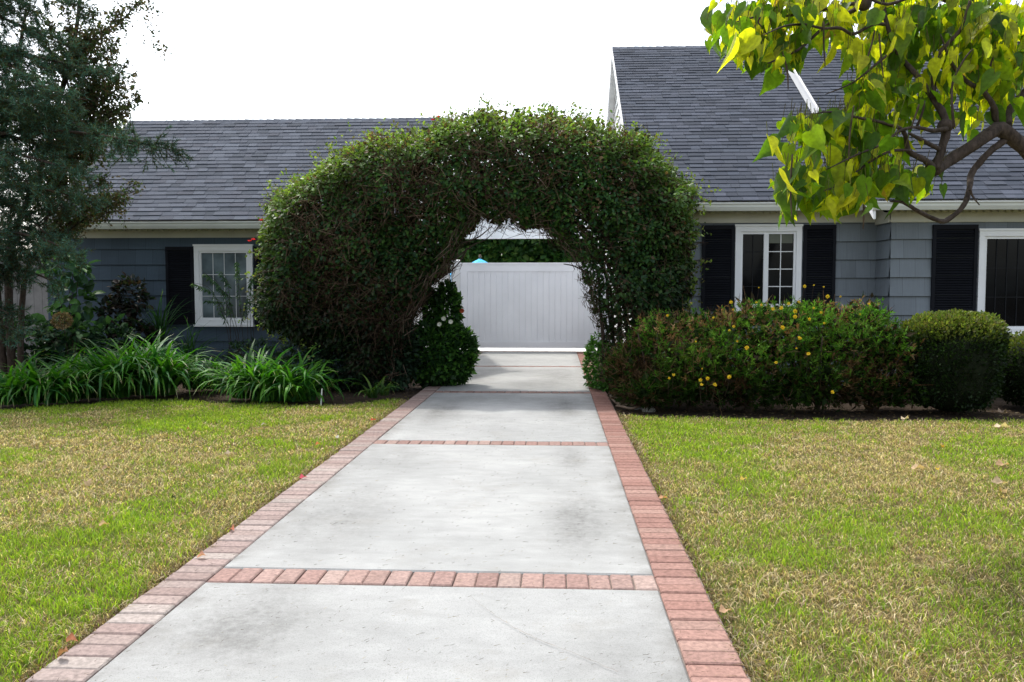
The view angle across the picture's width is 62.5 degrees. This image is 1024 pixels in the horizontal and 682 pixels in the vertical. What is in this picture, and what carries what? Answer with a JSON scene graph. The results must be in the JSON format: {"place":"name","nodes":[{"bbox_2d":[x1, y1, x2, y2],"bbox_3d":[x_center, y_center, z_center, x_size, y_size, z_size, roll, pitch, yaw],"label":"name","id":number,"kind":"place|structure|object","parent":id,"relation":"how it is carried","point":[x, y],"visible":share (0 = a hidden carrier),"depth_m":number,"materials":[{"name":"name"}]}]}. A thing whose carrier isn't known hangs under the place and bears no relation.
{"place":"outdoors","nodes":[
{"label":"outdoors","id":0,"kind":"place"},
{"bbox_2d":[0,398,408,681],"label":"lawn","id":1,"kind":"structure","parent":0,"point":[206,513],"depth_m":5.76,"materials":[{"name":"green plant"}]},
{"bbox_2d":[84,479,91,485],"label":"fallen leaf","id":2,"kind":"object","parent":1,"relation":"on","point":[88,482],"visible":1,"depth_m":5.92,"materials":[{"name":"beige plant"}]},
{"bbox_2d":[87,352,689,681],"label":"driveway","id":3,"kind":"structure","parent":0,"point":[447,487],"depth_m":4.22,"materials":[{"name":"concrete"}]},
{"bbox_2d":[36,419,728,681],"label":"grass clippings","id":4,"kind":"object","parent":3,"relation":"on","point":[436,582],"depth_m":3.86,"materials":[{"name":"green plant"}]},
{"bbox_2d":[0,0,1022,246],"label":"sky","id":5,"kind":"structure","parent":0,"point":[234,59],"materials":[{"name":"white"}]},
{"bbox_2d":[0,356,1023,675],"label":"ground","id":6,"kind":"structure","parent":0,"point":[704,408],"depth_m":10.30,"materials":[{"name":"soil"}]},
{"bbox_2d":[1,259,47,365],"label":"board fence","id":7,"kind":"object","parent":6,"relation":"on","point":[37,297],"visible":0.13,"depth_m":15.04,"materials":[{"name":"grey paint"}]},
{"bbox_2d":[0,348,126,406],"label":"agapanthus","id":8,"kind":"object","parent":6,"relation":"on","point":[22,387],"visible":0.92,"depth_m":10.30,"materials":[{"name":"green plant"}]},
{"bbox_2d":[25,252,105,361],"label":"leafy plant","id":9,"kind":"object","parent":6,"relation":"on","point":[85,284],"visible":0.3,"depth_m":13.45,"materials":[{"name":"green plant"}]},
{"bbox_2d":[3,305,144,375],"bbox_3d":[-6.774,0.074,12.714,2.459,1.255,1.151,0,3,3],"label":"hydrangea","id":10,"kind":"object","parent":6,"relation":"on","point":[92,334],"visible":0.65,"depth_m":12.56,"materials":[{"name":"green plant"}]},
{"bbox_2d":[0,0,175,378],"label":"broadleaf tree","id":11,"kind":"object","parent":6,"relation":"on","point":[100,94],"visible":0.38,"depth_m":12.04,"materials":[{"name":"green plant"}]},
{"bbox_2d":[0,0,194,347],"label":"cedar tree","id":12,"kind":"object","parent":6,"relation":"on","point":[24,115],"visible":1,"depth_m":10.88,"materials":[{"name":"green plant"}]},
{"bbox_2d":[27,327,223,398],"bbox_3d":[-5.086,0.264,11.163,2.588,0.915,2.054,-1,3,-18],"label":"agapanthus","id":13,"kind":"object","parent":6,"relation":"on","point":[153,369],"visible":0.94,"depth_m":10.92,"materials":[{"name":"green plant"}]},
{"bbox_2d":[93,271,159,352],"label":"leafy plant","id":14,"kind":"object","parent":6,"relation":"on","point":[131,308],"visible":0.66,"depth_m":13.55,"materials":[{"name":"green plant"}]},
{"bbox_2d":[115,289,198,341],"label":"grassy plant","id":15,"kind":"object","parent":6,"relation":"on","point":[159,324],"visible":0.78,"depth_m":13.77,"materials":[{"name":"green plant"}]},
{"bbox_2d":[153,316,238,368],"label":"grassy plant","id":16,"kind":"object","parent":6,"relation":"on","point":[187,347],"visible":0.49,"depth_m":13.47,"materials":[{"name":"green plant"}]},
{"bbox_2d":[180,348,240,389],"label":"agapanthus","id":17,"kind":"object","parent":6,"relation":"on","point":[193,386],"visible":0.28,"depth_m":11.81,"materials":[{"name":"green plant"}]},
{"bbox_2d":[29,387,421,404],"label":"leaf litter","id":18,"kind":"object","parent":6,"relation":"on","point":[259,401],"visible":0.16,"depth_m":11.22,"materials":[{"name":"plant"}]},
{"bbox_2d":[190,262,262,361],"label":"feathery plant","id":19,"kind":"object","parent":6,"relation":"on","point":[250,286],"visible":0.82,"depth_m":13.60,"materials":[{"name":"green plant"}]},
{"bbox_2d":[47,117,450,371],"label":"house","id":20,"kind":"structure","parent":6,"relation":"on","point":[195,223],"depth_m":14.51,"materials":[{"name":"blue wood"}]},
{"bbox_2d":[193,244,255,326],"bbox_3d":[-4.917,-0.947,14.420,1.056,1.402,0.105,0,3,3],"label":"window","id":21,"kind":"structure","parent":20,"relation":"in","point":[209,259],"depth_m":14.43,"materials":[{"name":"white paint"}]},
{"bbox_2d":[182,339,357,405],"bbox_3d":[-3.110,0.372,10.720,2.158,0.750,1.739,3,4,41],"label":"agapanthus","id":22,"kind":"object","parent":6,"relation":"on","point":[258,380],"visible":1,"depth_m":10.54,"materials":[{"name":"green plant"}]},
{"bbox_2d":[218,335,335,371],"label":"plant","id":23,"kind":"object","parent":6,"relation":"on","point":[262,340],"visible":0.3,"depth_m":13.46,"materials":[{"name":"green plant"}]},
{"bbox_2d":[297,310,426,391],"bbox_3d":[-2.143,0.136,12.151,1.924,1.222,1.285,0,3,3],"label":"evergreen shrub","id":24,"kind":"object","parent":6,"relation":"on","point":[398,365],"visible":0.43,"depth_m":11.83,"materials":[{"name":"green plant"}]},
{"bbox_2d":[353,374,401,397],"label":"strap plant","id":25,"kind":"object","parent":6,"relation":"on","point":[371,393],"visible":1,"depth_m":10.94,"materials":[{"name":"green plant"}]},
{"bbox_2d":[25,351,750,681],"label":"brick border","id":26,"kind":"object","parent":6,"relation":"on","point":[681,590],"visible":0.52,"depth_m":4.05,"materials":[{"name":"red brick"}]},
{"bbox_2d":[57,646,67,657],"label":"fallen leaf","id":27,"kind":"object","parent":26,"relation":"on","point":[61,651],"visible":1,"depth_m":3.13,"materials":[{"name":"brown plant"}]},
{"bbox_2d":[16,409,765,681],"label":"dead thatch","id":28,"kind":"object","parent":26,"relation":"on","point":[235,524],"visible":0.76,"depth_m":4.28,"materials":[{"name":"brown plant"}]},
{"bbox_2d":[66,633,76,641],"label":"fallen leaf","id":29,"kind":"object","parent":28,"relation":"on","point":[71,636],"visible":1,"depth_m":3.29,"materials":[{"name":"brown plant"}]},
{"bbox_2d":[400,278,480,388],"bbox_3d":[-1.047,-0.108,12.323,1.230,1.666,0.980,0,3,3],"label":"flowering shrub","id":30,"kind":"object","parent":6,"relation":"on","point":[450,355],"visible":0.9,"depth_m":12.17,"materials":[{"name":"green plant"}]},
{"bbox_2d":[238,93,721,393],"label":"vine arch","id":31,"kind":"structure","parent":6,"relation":"on","point":[536,191],"depth_m":11.37,"materials":[{"name":"green plant"}]},
{"bbox_2d":[450,239,561,309],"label":"leafy shrub","id":32,"kind":"object","parent":6,"relation":"on","point":[489,250],"visible":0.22,"depth_m":30.14,"materials":[{"name":"green plant"}]},
{"bbox_2d":[500,239,603,262],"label":"leafy shrub","id":33,"kind":"object","parent":6,"relation":"on","point":[559,257],"visible":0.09,"depth_m":30.12,"materials":[{"name":"green plant"}]},
{"bbox_2d":[581,332,613,391],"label":"flowering bush","id":34,"kind":"object","parent":6,"relation":"on","point":[589,355],"visible":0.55,"depth_m":11.82,"materials":[{"name":"green plant"}]},
{"bbox_2d":[642,406,654,411],"bbox_3d":[1.620,0.819,10.019,0.165,0.100,0.110,0,3,3],"label":"stone","id":35,"kind":"object","parent":6,"relation":"on","point":[653,409],"visible":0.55,"depth_m":9.98,"materials":[{"name":"grey stone"}]},
{"bbox_2d":[595,295,739,413],"bbox_3d":[1.841,0.210,9.971,1.689,1.505,2.106,0,3,3],"label":"daisy bush","id":36,"kind":"object","parent":6,"relation":"on","point":[653,366],"visible":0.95,"depth_m":9.91,"materials":[{"name":"green plant"}]},
{"bbox_2d":[686,285,929,420],"bbox_3d":[3.455,0.138,9.805,2.915,1.586,1.844,0,3,3],"label":"daisy bush","id":37,"kind":"object","parent":6,"relation":"on","point":[809,376],"visible":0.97,"depth_m":9.68,"materials":[{"name":"green plant"}]},
{"bbox_2d":[598,38,1023,384],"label":"house","id":38,"kind":"structure","parent":6,"relation":"on","point":[704,116],"depth_m":12.24,"materials":[{"name":"grey"}]},
{"bbox_2d":[734,224,802,311],"bbox_3d":[3.716,-1.042,12.262,0.988,1.296,0.105,0,3,3],"label":"window","id":39,"kind":"structure","parent":38,"relation":"in","point":[768,257],"depth_m":12.27,"materials":[{"name":"white paint"}]},
{"bbox_2d":[976,228,1023,335],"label":"window","id":40,"kind":"structure","parent":38,"relation":"in","point":[1000,279],"depth_m":11.63,"materials":[{"name":"white paint"}]},
{"bbox_2d":[618,408,1023,421],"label":"leaf litter","id":41,"kind":"object","parent":6,"relation":"on","point":[832,417],"visible":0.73,"depth_m":9.67,"materials":[{"name":"brown plant"}]},
{"bbox_2d":[610,395,641,409],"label":"dry branch","id":42,"kind":"object","parent":41,"relation":"on","point":[623,406],"visible":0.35,"depth_m":9.86,"materials":[{"name":"brown plant"}]},
{"bbox_2d":[700,0,1023,228],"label":"catalpa tree","id":43,"kind":"object","parent":6,"relation":"on","point":[984,70],"visible":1,"depth_m":4.80,"materials":[{"name":"green plant"}]},
{"bbox_2d":[894,308,1011,414],"bbox_3d":[5.079,0.234,9.782,1.276,1.246,1.188,0,3,3],"label":"boxwood hedge","id":44,"kind":"object","parent":6,"relation":"on","point":[962,362],"visible":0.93,"depth_m":9.42,"materials":[{"name":"green plant"}]},
{"bbox_2d":[998,330,1023,405],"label":"boxwood hedge","id":45,"kind":"object","parent":6,"relation":"on","point":[1012,388],"visible":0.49,"depth_m":9.98,"materials":[{"name":"green plant"}]},
{"bbox_2d":[478,348,596,353],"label":"patio","id":46,"kind":"structure","parent":0,"point":[536,349],"depth_m":20.08,"materials":[{"name":"concrete"}]},
{"bbox_2d":[451,260,459,291],"bbox_3d":[-1.263,-0.824,19.576,0.295,2.112,0.150,0,3,3],"label":"gate post","id":47,"kind":"object","parent":46,"relation":"on","point":[456,278],"visible":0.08,"depth_m":19.48,"materials":[{"name":"white paint"}]},
{"bbox_2d":[460,262,608,347],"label":"driveway gate","id":48,"kind":"structure","parent":47,"relation":"attached to","point":[521,305],"depth_m":19.48,"materials":[{"name":"paint"}]},
{"bbox_2d":[450,255,487,277],"bbox_3d":[-0.909,-1.245,24.047,1.848,2.432,1.848,0,3,3],"label":"patio umbrella","id":49,"kind":"object","parent":46,"relation":"on","point":[479,260],"visible":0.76,"depth_m":23.86,"materials":[{"name":"blue fabric"}]},
{"bbox_2d":[466,186,597,238],"bbox_3d":[1.441,-2.727,27.751,9.000,4.961,2.400,0,3,3],"label":"carport","id":50,"kind":"object","parent":46,"relation":"on","point":[499,234],"depth_m":26.85,"materials":[{"name":"white"}]},
{"bbox_2d":[618,413,1023,681],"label":"lawn","id":51,"kind":"structure","parent":0,"point":[769,615],"depth_m":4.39,"materials":[{"name":"green plant"}]},
{"bbox_2d":[719,604,731,612],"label":"fallen leaf","id":52,"kind":"object","parent":51,"relation":"on","point":[722,609],"visible":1,"depth_m":3.59,"materials":[{"name":"beige plant"}]},
{"bbox_2d":[911,463,925,468],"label":"fallen leaf","id":53,"kind":"object","parent":51,"relation":"on","point":[915,466],"visible":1,"depth_m":6.47,"materials":[{"name":"yellow plant"}]},
{"bbox_2d":[991,475,1006,483],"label":"fallen leaf","id":54,"kind":"object","parent":51,"relation":"on","point":[996,480],"visible":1,"depth_m":6.00,"materials":[{"name":"beige plant"}]},
{"bbox_2d":[994,422,1007,426],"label":"fallen leaf","id":55,"kind":"object","parent":51,"relation":"on","point":[1004,424],"visible":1,"depth_m":8.50,"materials":[{"name":"yellow plant"}]},
{"bbox_2d":[995,458,1009,465],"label":"fallen leaf","id":56,"kind":"object","parent":51,"relation":"on","point":[999,462],"visible":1,"depth_m":6.64,"materials":[{"name":"beige plant"}]}
]}

